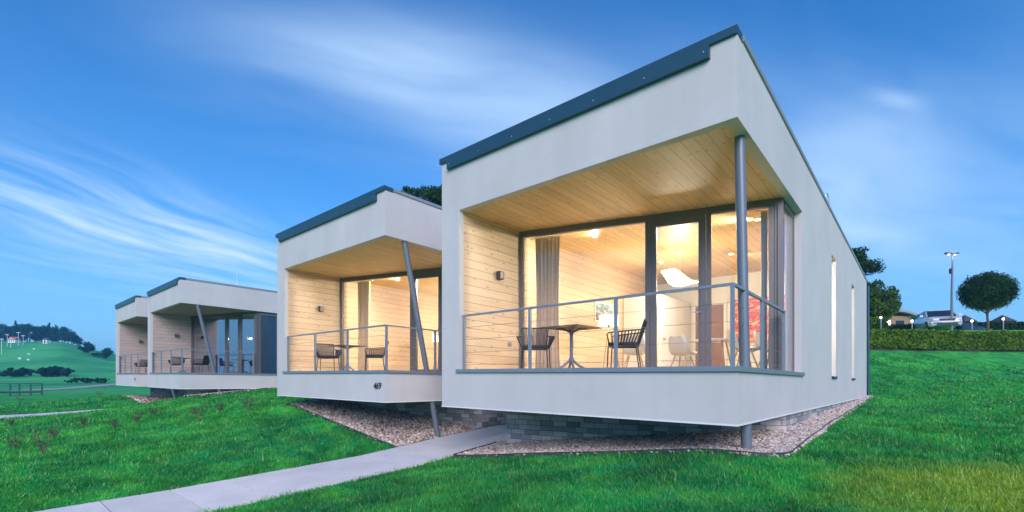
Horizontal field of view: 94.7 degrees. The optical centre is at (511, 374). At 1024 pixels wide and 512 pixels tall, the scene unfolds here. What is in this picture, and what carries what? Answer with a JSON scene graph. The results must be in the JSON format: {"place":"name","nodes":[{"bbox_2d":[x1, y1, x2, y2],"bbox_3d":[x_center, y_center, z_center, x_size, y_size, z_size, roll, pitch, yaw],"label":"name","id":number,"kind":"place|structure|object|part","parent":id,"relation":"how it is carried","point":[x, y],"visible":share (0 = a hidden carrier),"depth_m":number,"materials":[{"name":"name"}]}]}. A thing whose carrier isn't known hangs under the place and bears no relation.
{"place":"outdoors","nodes":[
{"label":"outdoors","id":0,"kind":"place"},
{"bbox_2d":[0,409,104,417],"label":"path","id":1,"kind":"structure","parent":0,"point":[17,415],"depth_m":20.58,"materials":[{"name":"concrete"}]},
{"bbox_2d":[11,383,115,390],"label":"road","id":2,"kind":"structure","parent":0,"point":[74,387],"depth_m":60.14,"materials":[{"name":"grey asphalt"}]},
{"bbox_2d":[36,424,506,511],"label":"path","id":3,"kind":"structure","parent":0,"point":[238,491],"depth_m":7.56,"materials":[{"name":"concrete"}]},
{"bbox_2d":[0,330,1023,511],"bbox_3d":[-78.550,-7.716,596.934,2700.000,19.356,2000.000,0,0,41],"label":"ground","id":4,"kind":"structure","parent":0,"point":[71,357],"depth_m":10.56,"materials":[{"name":"green plant"}]},
{"bbox_2d":[0,324,8,341],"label":"fir tree","id":5,"kind":"object","parent":4,"relation":"on","point":[5,335],"visible":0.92,"depth_m":217.84,"materials":[{"name":"green plant"}]},
{"bbox_2d":[0,326,13,337],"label":"hill tree","id":6,"kind":"object","parent":4,"relation":"on","point":[11,329],"visible":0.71,"depth_m":219.35,"materials":[{"name":"green plant"}]},
{"bbox_2d":[6,418,15,426],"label":"young shrub","id":7,"kind":"object","parent":4,"relation":"on","point":[11,421],"visible":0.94,"depth_m":14.98,"materials":[{"name":"brown plant"}]},
{"bbox_2d":[3,367,22,376],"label":"bush","id":8,"kind":"object","parent":4,"relation":"on","point":[10,372],"visible":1,"depth_m":97.56,"materials":[{"name":"green plant"}]},
{"bbox_2d":[7,337,20,342],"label":"farmhouse","id":9,"kind":"object","parent":4,"relation":"on","point":[14,340],"visible":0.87,"depth_m":207.06,"materials":[{"name":"white paint"}]},
{"bbox_2d":[3,433,25,449],"bbox_3d":[-11.066,1.479,10.510,0.312,0.446,0.346,0,0,-19],"label":"young shrub","id":10,"kind":"object","parent":4,"relation":"on","point":[10,442],"visible":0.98,"depth_m":10.49,"materials":[{"name":"brown plant"}]},
{"bbox_2d":[10,320,22,339],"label":"fir tree","id":11,"kind":"object","parent":4,"relation":"on","point":[14,331],"visible":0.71,"depth_m":217.46,"materials":[{"name":"green plant"}]},
{"bbox_2d":[0,383,42,395],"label":"green fence","id":12,"kind":"object","parent":4,"relation":"on","point":[20,391],"visible":0.87,"depth_m":39.81,"materials":[{"name":"metal"}]},
{"bbox_2d":[17,367,31,375],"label":"bush","id":13,"kind":"object","parent":4,"relation":"on","point":[23,369],"visible":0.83,"depth_m":100.98,"materials":[{"name":"green plant"}]},
{"bbox_2d":[18,323,38,341],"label":"hill tree","id":14,"kind":"object","parent":4,"relation":"on","point":[31,328],"visible":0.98,"depth_m":216.08,"materials":[{"name":"green plant"}]},
{"bbox_2d":[18,324,40,341],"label":"hill tree","id":15,"kind":"object","parent":4,"relation":"on","point":[24,338],"visible":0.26,"depth_m":224.30,"materials":[{"name":"green plant"}]},
{"bbox_2d":[34,326,50,341],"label":"hill tree","id":16,"kind":"object","parent":4,"relation":"on","point":[42,330],"visible":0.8,"depth_m":221.98,"materials":[{"name":"green plant"}]},
{"bbox_2d":[36,367,55,376],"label":"bush","id":17,"kind":"object","parent":4,"relation":"on","point":[46,372],"visible":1,"depth_m":98.36,"materials":[{"name":"green plant"}]},
{"bbox_2d":[31,425,61,454],"bbox_3d":[-9.511,1.334,9.671,0.528,0.670,0.505,0,0,42],"label":"young shrub","id":18,"kind":"object","parent":4,"relation":"on","point":[37,443],"visible":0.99,"depth_m":9.58,"materials":[{"name":"brown plant"}]},
{"bbox_2d":[42,338,50,343],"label":"hut","id":19,"kind":"object","parent":4,"relation":"on","point":[46,340],"visible":0.87,"depth_m":204.24,"materials":[{"name":"white paint"}]},
{"bbox_2d":[47,365,59,375],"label":"bush","id":20,"kind":"object","parent":4,"relation":"on","point":[56,369],"visible":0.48,"depth_m":100.86,"materials":[{"name":"green plant"}]},
{"bbox_2d":[47,427,60,437],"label":"young shrub","id":21,"kind":"object","parent":4,"relation":"on","point":[51,431],"visible":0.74,"depth_m":11.98,"materials":[{"name":"brown plant"}]},
{"bbox_2d":[48,326,63,341],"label":"hill tree","id":22,"kind":"object","parent":4,"relation":"on","point":[54,330],"visible":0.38,"depth_m":217.71,"materials":[{"name":"green plant"}]},
{"bbox_2d":[51,326,68,341],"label":"hill tree","id":23,"kind":"object","parent":4,"relation":"on","point":[57,336],"visible":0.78,"depth_m":215.66,"materials":[{"name":"green plant"}]},
{"bbox_2d":[56,328,73,342],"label":"hill tree","id":24,"kind":"object","parent":4,"relation":"on","point":[65,331],"visible":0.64,"depth_m":216.29,"materials":[{"name":"green plant"}]},
{"bbox_2d":[60,368,74,376],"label":"bush","id":25,"kind":"object","parent":4,"relation":"on","point":[65,372],"visible":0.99,"depth_m":98.92,"materials":[{"name":"green plant"}]},
{"bbox_2d":[63,332,78,344],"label":"hill tree","id":26,"kind":"object","parent":4,"relation":"on","point":[71,335],"visible":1,"depth_m":214.24,"materials":[{"name":"green plant"}]},
{"bbox_2d":[69,377,85,382],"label":"bush","id":27,"kind":"object","parent":4,"relation":"on","point":[74,379],"visible":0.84,"depth_m":75.57,"materials":[{"name":"green plant"}]},
{"bbox_2d":[75,416,87,425],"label":"young shrub","id":28,"kind":"object","parent":4,"relation":"on","point":[83,421],"visible":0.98,"depth_m":13.99,"materials":[{"name":"brown plant"}]},
{"bbox_2d":[77,342,95,354],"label":"bush","id":29,"kind":"object","parent":4,"relation":"on","point":[88,347],"visible":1,"depth_m":164.14,"materials":[{"name":"green plant"}]},
{"bbox_2d":[84,377,99,382],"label":"bush","id":30,"kind":"object","parent":4,"relation":"on","point":[87,378],"visible":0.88,"depth_m":76.00,"materials":[{"name":"green plant"}]},
{"bbox_2d":[95,378,109,382],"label":"bush","id":31,"kind":"object","parent":4,"relation":"on","point":[103,380],"visible":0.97,"depth_m":75.95,"materials":[{"name":"green plant"}]},
{"bbox_2d":[100,348,113,359],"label":"bush","id":32,"kind":"object","parent":4,"relation":"on","point":[106,353],"visible":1,"depth_m":157.41,"materials":[{"name":"green plant"}]},
{"bbox_2d":[106,414,119,429],"bbox_3d":[-10.514,1.267,12.478,0.286,0.495,0.335,0,0,16],"label":"young shrub","id":33,"kind":"object","parent":4,"relation":"on","point":[114,423],"visible":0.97,"depth_m":12.43,"materials":[{"name":"brown plant"}]},
{"bbox_2d":[133,410,142,423],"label":"young shrub","id":34,"kind":"object","parent":4,"relation":"on","point":[136,418],"visible":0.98,"depth_m":13.49,"materials":[{"name":"brown plant"}]},
{"bbox_2d":[115,295,186,397],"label":"house","id":35,"kind":"structure","parent":4,"relation":"on","point":[131,331],"depth_m":26.93,"materials":[{"name":"paint"}]},
{"bbox_2d":[135,359,147,372],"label":"balcony chair","id":36,"kind":"object","parent":35,"relation":"on","point":[142,364],"visible":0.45,"depth_m":26.86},
{"bbox_2d":[145,404,161,416],"bbox_3d":[-11.024,1.079,14.496,0.371,0.512,0.410,0,0,3],"label":"young shrub","id":37,"kind":"object","parent":4,"relation":"on","point":[155,410],"visible":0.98,"depth_m":14.50,"materials":[{"name":"brown plant"}]},
{"bbox_2d":[184,400,207,421],"bbox_3d":[-8.440,0.945,12.585,0.519,0.679,0.474,0,0,-27],"label":"young shrub","id":38,"kind":"object","parent":4,"relation":"on","point":[193,409],"visible":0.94,"depth_m":12.56,"materials":[{"name":"brown plant"}]},
{"bbox_2d":[147,277,276,394],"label":"house","id":39,"kind":"structure","parent":4,"relation":"on","point":[180,309],"depth_m":22.00,"materials":[{"name":"paint"}]},
{"bbox_2d":[168,356,184,364],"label":"balcony chair","id":40,"kind":"object","parent":39,"relation":"on","point":[176,363],"visible":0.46,"depth_m":22.51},
{"bbox_2d":[177,358,192,371],"bbox_3d":[-15.154,-0.406,21.708,0.720,0.738,0.720,0,0,41],"label":"balcony table","id":41,"kind":"object","parent":39,"relation":"on","point":[183,362],"visible":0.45,"depth_m":21.71,"materials":[{"name":"paint"}]},
{"bbox_2d":[190,355,209,372],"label":"balcony chair","id":42,"kind":"object","parent":39,"relation":"on","point":[205,361],"visible":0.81,"depth_m":21.14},
{"bbox_2d":[191,316,225,372],"bbox_3d":[-14.928,-1.426,23.232,2.677,2.828,0.090,0,0,25],"label":"window","id":43,"kind":"structure","parent":39,"relation":"in","point":[192,319],"depth_m":23.74,"materials":[{"name":"metal"}]},
{"bbox_2d":[203,317,230,372],"bbox_3d":[-14.603,-1.445,23.415,2.200,2.822,0.079,0,0,24],"label":"curtain","id":44,"kind":"object","parent":39,"relation":"hanging from","point":[215,329],"visible":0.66,"depth_m":23.41,"materials":[{"name":"white fabric"}]},
{"bbox_2d":[226,315,239,372],"bbox_3d":[-13.265,-1.418,22.456,0.983,2.821,0.102,0,0,25],"label":"glass door","id":45,"kind":"structure","parent":39,"relation":"in","point":[232,316],"depth_m":22.58,"materials":[{"name":"metal"}]},
{"bbox_2d":[240,314,254,373],"bbox_3d":[-12.319,-1.413,22.024,1.086,2.821,0.090,0,0,25],"label":"window","id":46,"kind":"structure","parent":39,"relation":"in","point":[241,316],"depth_m":22.18,"materials":[{"name":"metal"}]},
{"bbox_2d":[260,312,276,373],"bbox_3d":[-11.402,-1.454,22.125,0.060,2.929,0.760,0,0,41],"label":"side window","id":47,"kind":"structure","parent":39,"relation":"in","point":[265,313],"depth_m":22.36,"materials":[{"name":"metal"}]},
{"bbox_2d":[266,315,275,373],"bbox_3d":[-11.447,-1.422,22.600,0.080,2.822,0.700,0,0,41],"label":"curtain","id":48,"kind":"object","parent":39,"relation":"hanging from","point":[271,344],"visible":0.73,"depth_m":22.54,"materials":[{"name":"fabric"}]},
{"bbox_2d":[212,402,225,413],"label":"young shrub","id":49,"kind":"object","parent":4,"relation":"on","point":[220,407],"visible":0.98,"depth_m":13.57,"materials":[{"name":"brown plant"}]},
{"bbox_2d":[183,388,266,396],"bbox_3d":[-14.511,1.141,20.952,6.363,1.115,2.610,0,0,13],"label":"garden edging","id":50,"kind":"object","parent":4,"relation":"on","point":[223,392],"visible":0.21,"depth_m":20.19,"materials":[{"name":"metal"}]},
{"bbox_2d":[237,396,256,412],"bbox_3d":[-7.417,0.815,13.173,0.586,0.568,0.422,0,0,40],"label":"young shrub","id":51,"kind":"object","parent":4,"relation":"on","point":[250,403],"visible":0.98,"depth_m":13.16,"materials":[{"name":"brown plant"}]},
{"bbox_2d":[285,399,394,447],"bbox_3d":[-4.855,1.148,12.699,6.325,1.099,2.509,0,0,68],"label":"garden edging","id":52,"kind":"object","parent":4,"relation":"on","point":[346,427],"visible":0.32,"depth_m":11.77,"materials":[{"name":"metal"}]},
{"bbox_2d":[275,185,506,437],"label":"house","id":53,"kind":"structure","parent":4,"relation":"on","point":[387,240],"depth_m":12.75,"materials":[{"name":"paint"}]},
{"bbox_2d":[317,343,341,370],"bbox_3d":[-5.102,-0.457,13.027,0.672,0.838,0.600,0,0,-34],"label":"balcony chair","id":54,"kind":"object","parent":53,"relation":"on","point":[325,351],"visible":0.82,"depth_m":13.15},
{"bbox_2d":[329,344,365,370],"bbox_3d":[-4.365,-0.404,12.505,0.720,0.738,0.720,0,0,41],"label":"balcony table","id":55,"kind":"object","parent":53,"relation":"on","point":[344,346],"visible":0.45,"depth_m":12.48,"materials":[{"name":"paint"}]},
{"bbox_2d":[355,280,372,369],"bbox_3d":[-4.523,-1.448,14.387,0.700,2.822,0.080,0,0,24],"label":"curtain","id":56,"kind":"object","parent":53,"relation":"hanging from","point":[364,291],"visible":0.82,"depth_m":14.37,"materials":[{"name":"fabric"}]},
{"bbox_2d":[340,275,411,370],"bbox_3d":[-4.012,-1.425,13.892,2.687,2.828,0.090,0,0,25],"label":"window","id":57,"kind":"structure","parent":53,"relation":"in","point":[341,283],"depth_m":14.40,"materials":[{"name":"metal"}]},
{"bbox_2d":[365,341,388,369],"bbox_3d":[-3.521,-0.450,12.291,0.600,0.838,0.672,0,0,-14],"label":"balcony chair","id":58,"kind":"object","parent":53,"relation":"on","point":[372,355],"visible":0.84,"depth_m":12.09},
{"bbox_2d":[412,271,441,371],"bbox_3d":[-2.355,-1.417,13.087,0.987,2.821,0.155,0,0,25],"label":"glass door","id":59,"kind":"structure","parent":53,"relation":"in","point":[433,274],"depth_m":13.04,"materials":[{"name":"metal"}]},
{"bbox_2d":[432,334,437,368],"bbox_3d":[-2.534,-0.683,16.151,0.559,1.425,0.549,0,0,41],"label":"floor lamp","id":60,"kind":"object","parent":53,"relation":"on","point":[437,347],"visible":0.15,"depth_m":16.08,"materials":[{"name":"white"}]},
{"bbox_2d":[400,184,441,205],"bbox_3d":[-7.545,-10.028,41.750,7.627,14.374,7.488,0,0,41],"label":"leafy tree","id":61,"kind":"object","parent":4,"relation":"on","point":[433,195],"visible":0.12,"depth_m":39.78,"materials":[{"name":"green plant"}]},
{"bbox_2d":[122,387,872,457],"bbox_3d":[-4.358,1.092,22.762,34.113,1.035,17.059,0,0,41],"label":"gravel","id":62,"kind":"structure","parent":4,"relation":"on","point":[773,441],"depth_m":8.83,"materials":[{"name":"grey gravel"}]},
{"bbox_2d":[439,24,869,449],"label":"house","id":63,"kind":"structure","parent":4,"relation":"on","point":[634,183],"depth_m":8.12,"materials":[{"name":"paint"}]},
{"bbox_2d":[516,328,554,367],"bbox_3d":[0.415,-0.455,8.445,0.672,0.838,0.600,0,0,1],"label":"balcony chair","id":64,"kind":"object","parent":63,"relation":"on","point":[544,346],"visible":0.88,"depth_m":8.63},
{"bbox_2d":[530,234,564,367],"bbox_3d":[0.735,-1.449,9.758,0.760,2.822,0.080,0,0,24],"label":"curtain","id":65,"kind":"object","parent":63,"relation":"hanging from","point":[547,269],"visible":0.82,"depth_m":9.75,"materials":[{"name":"fabric"}]},
{"bbox_2d":[541,324,601,367],"bbox_3d":[0.969,-0.407,7.691,0.720,0.738,0.720,0,0,41],"label":"balcony table","id":66,"kind":"object","parent":63,"relation":"on","point":[572,328],"visible":0.86,"depth_m":7.67,"materials":[{"name":"metal"}]},
{"bbox_2d":[519,221,649,367],"bbox_3d":[1.356,-1.425,9.234,2.598,2.828,0.090,0,0,24],"label":"window","id":67,"kind":"structure","parent":63,"relation":"in","point":[647,223],"depth_m":8.85,"materials":[{"name":"metal"}]},
{"bbox_2d":[595,301,612,321],"bbox_3d":[2.411,-1.620,12.328,0.024,0.520,0.920,0,0,41],"label":"wall picture","id":68,"kind":"object","parent":63,"relation":"attached to","point":[601,308],"depth_m":12.20,"materials":[{"name":"white paint"}]},
{"bbox_2d":[599,314,619,367],"bbox_3d":[2.252,-0.694,11.084,0.559,1.425,0.549,0,0,41],"label":"floor lamp","id":69,"kind":"object","parent":63,"relation":"on","point":[607,320],"visible":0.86,"depth_m":10.96,"materials":[{"name":"white fabric"}]},
{"bbox_2d":[606,319,646,366],"bbox_3d":[1.857,-0.450,7.608,0.600,0.838,0.672,0,0,19],"label":"balcony chair","id":70,"kind":"object","parent":63,"relation":"on","point":[635,344],"visible":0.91,"depth_m":7.42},
{"bbox_2d":[622,335,644,366],"bbox_3d":[2.685,-0.439,10.355,0.501,0.904,0.567,0,0,21],"label":"shell chair","id":71,"kind":"object","parent":63,"relation":"on","point":[631,351],"visible":0.66,"depth_m":10.18,"materials":[{"name":"white plastic"}]},
{"bbox_2d":[623,294,689,366],"bbox_3d":[4.236,-1.040,13.592,1.100,2.200,2.200,0,0,41],"label":"wardrobe","id":72,"kind":"object","parent":63,"relation":"on","point":[677,318],"visible":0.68,"depth_m":12.92,"materials":[{"name":"paint"}]},
{"bbox_3d":[4.270,-1.045,12.835,0.060,2.090,1.000,0,0,41],"label":"door","id":73,"kind":"part","parent":72,"relation":"part of","materials":[{"name":"white paint"}]},
{"bbox_2d":[650,214,705,366],"bbox_3d":[2.965,-1.417,8.470,0.954,2.821,0.155,0,0,24],"label":"glass door","id":74,"kind":"structure","parent":63,"relation":"in","point":[700,219],"depth_m":8.40,"materials":[{"name":"metal"}]},
{"bbox_2d":[662,253,697,285],"bbox_3d":[3.979,-2.503,11.170,0.840,0.760,0.358,0,0,0],"label":"pendant lamp","id":75,"kind":"object","parent":63,"relation":"hanging from","point":[674,277],"visible":0.98,"depth_m":11.03,"materials":[{"name":"white"}]},
{"bbox_2d":[668,334,697,365],"bbox_3d":[3.742,-0.428,10.365,0.567,0.904,0.501,0,0,-39],"label":"shell chair","id":76,"kind":"object","parent":63,"relation":"on","point":[680,348],"visible":0.78,"depth_m":10.20,"materials":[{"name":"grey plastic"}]},
{"bbox_2d":[693,301,726,365],"bbox_3d":[5.782,-1.013,13.807,0.960,2.191,0.048,0,0,41],"label":"inner door","id":77,"kind":"structure","parent":63,"relation":"in","point":[718,311],"depth_m":13.66,"materials":[{"name":"paint"}]},
{"bbox_2d":[691,338,738,365],"bbox_3d":[4.255,-0.353,9.807,1.000,0.748,1.000,0,0,41],"label":"dining table","id":78,"kind":"object","parent":63,"relation":"on","point":[725,340],"visible":0.41,"depth_m":9.65,"materials":[{"name":"white paint"}]},
{"bbox_2d":[706,205,774,369],"bbox_3d":[3.898,-1.412,8.084,1.054,2.821,0.090,0,0,24],"label":"window","id":79,"kind":"structure","parent":63,"relation":"in","point":[771,209],"depth_m":7.93,"materials":[{"name":"metal"}]},
{"bbox_2d":[726,328,759,367],"bbox_3d":[4.345,-0.440,8.860,0.567,0.904,0.501,0,0,11],"label":"shell chair","id":80,"kind":"object","parent":63,"relation":"on","point":[752,350],"visible":0.49,"depth_m":8.70,"materials":[{"name":"white plastic"}]},
{"bbox_2d":[735,295,784,342],"bbox_3d":[6.790,-1.510,12.929,1.350,1.220,0.030,0,0,41],"label":"wall canvas","id":81,"kind":"object","parent":63,"relation":"attached to","point":[754,317],"depth_m":13.02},
{"bbox_2d":[753,329,767,366],"bbox_3d":[4.974,-0.431,9.055,0.501,0.904,0.567,0,0,-39],"label":"shell chair","id":82,"kind":"object","parent":63,"relation":"on","point":[756,336],"visible":0.21,"depth_m":9.21,"materials":[{"name":"white plastic"}]},
{"bbox_2d":[755,210,767,368],"bbox_3d":[4.358,-1.431,8.164,0.330,2.822,0.060,0,0,-9],"label":"curtain","id":83,"kind":"object","parent":63,"relation":"hanging from","point":[764,254],"visible":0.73,"depth_m":8.17,"materials":[{"name":"white fabric"}]},
{"bbox_2d":[783,201,793,370],"bbox_3d":[4.799,-1.453,8.199,0.060,2.929,0.760,0,0,41],"label":"side window","id":84,"kind":"structure","parent":63,"relation":"in","point":[787,209],"depth_m":8.44,"materials":[{"name":"glass"}]},
{"bbox_2d":[453,395,872,457],"bbox_3d":[6.308,1.237,13.423,5.702,0.903,16.444,0,0,41],"label":"garden edging","id":85,"kind":"object","parent":4,"relation":"on","point":[761,454],"visible":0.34,"depth_m":6.72,"materials":[{"name":"concrete"}]},
{"bbox_2d":[852,246,885,288],"bbox_3d":[27.684,-6.588,38.151,4.152,7.567,3.906,0,0,41],"label":"leafy tree","id":86,"kind":"object","parent":4,"relation":"on","point":[867,266],"visible":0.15,"depth_m":36.89,"materials":[{"name":"green plant"}]},
{"bbox_2d":[870,316,888,329],"bbox_3d":[25.727,-3.465,33.356,1.394,1.386,1.084,0,0,0],"label":"hedge","id":87,"kind":"object","parent":4,"relation":"on","point":[874,322],"visible":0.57,"depth_m":32.99,"materials":[{"name":"green plant"}]},
{"bbox_2d":[869,279,901,318],"bbox_3d":[26.232,-4.904,34.023,3.008,4.270,3.058,0,0,41],"label":"leafy tree","id":88,"kind":"object","parent":4,"relation":"on","point":[885,302],"visible":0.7,"depth_m":33.35,"materials":[{"name":"green plant"}]},
{"bbox_2d":[888,323,913,329],"bbox_3d":[29.819,-3.406,36.389,1.946,1.226,1.004,0,0,33],"label":"hedge","id":89,"kind":"object","parent":4,"relation":"on","point":[900,326],"visible":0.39,"depth_m":36.09,"materials":[{"name":"green plant"}]},
{"bbox_2d":[886,309,917,324],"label":"timber building","id":90,"kind":"structure","parent":4,"relation":"on","point":[901,316],"depth_m":57.58,"materials":[{"name":"wood"}]},
{"bbox_2d":[913,310,962,329],"bbox_3d":[30.570,-3.881,33.976,2.260,1.530,4.650,0,0,28],"label":"parked car","id":91,"kind":"object","parent":4,"relation":"on","point":[937,319],"visible":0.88,"depth_m":32.89,"materials":[{"name":"silver metal"}]},
{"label":"windows","id":92,"kind":"part","parent":91,"relation":"part of","materials":[{"name":"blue glass"}]},
{"bbox_2d":[870,328,1023,351],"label":"hedge","id":93,"kind":"object","parent":4,"relation":"on","point":[927,339],"visible":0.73,"depth_m":29.36,"materials":[{"name":"green plant"}]},
{"bbox_2d":[944,252,959,329],"bbox_3d":[29.838,-5.473,31.990,0.880,5.630,0.340,0,0,0],"label":"street lamp","id":94,"kind":"object","parent":4,"relation":"on","point":[951,293],"visible":0.92,"depth_m":31.95,"materials":[{"name":"metal"}]},
{"bbox_2d":[948,323,985,329],"bbox_3d":[36.169,-3.515,37.993,4.350,1.210,2.160,0,0,-19],"label":"parked car","id":95,"kind":"object","parent":4,"relation":"on","point":[966,326],"visible":0.12,"depth_m":37.18,"materials":[{"name":"blue metal"}]},
{"bbox_2d":[962,315,977,321],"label":"pavilion","id":96,"kind":"structure","parent":4,"relation":"on","point":[965,318],"depth_m":47.59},
{"bbox_2d":[955,270,1021,329],"bbox_3d":[33.289,-5.004,33.001,3.353,4.481,3.340,0,0,41],"label":"round tree","id":97,"kind":"object","parent":4,"relation":"on","point":[987,292],"visible":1,"depth_m":32.35,"materials":[{"name":"green plant"}]},
{"bbox_2d":[963,320,1023,329],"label":"hedge","id":98,"kind":"object","parent":4,"relation":"on","point":[997,325],"visible":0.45,"depth_m":43.78,"materials":[{"name":"green plant"}]},
{"bbox_2d":[992,315,1016,322],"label":"pavilion","id":99,"kind":"structure","parent":4,"relation":"on","point":[1006,319],"depth_m":49.51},
{"bbox_2d":[0,0,1023,353],"label":"sky","id":100,"kind":"structure","parent":0,"point":[145,145],"materials":[{"name":"blue"}]}
]}

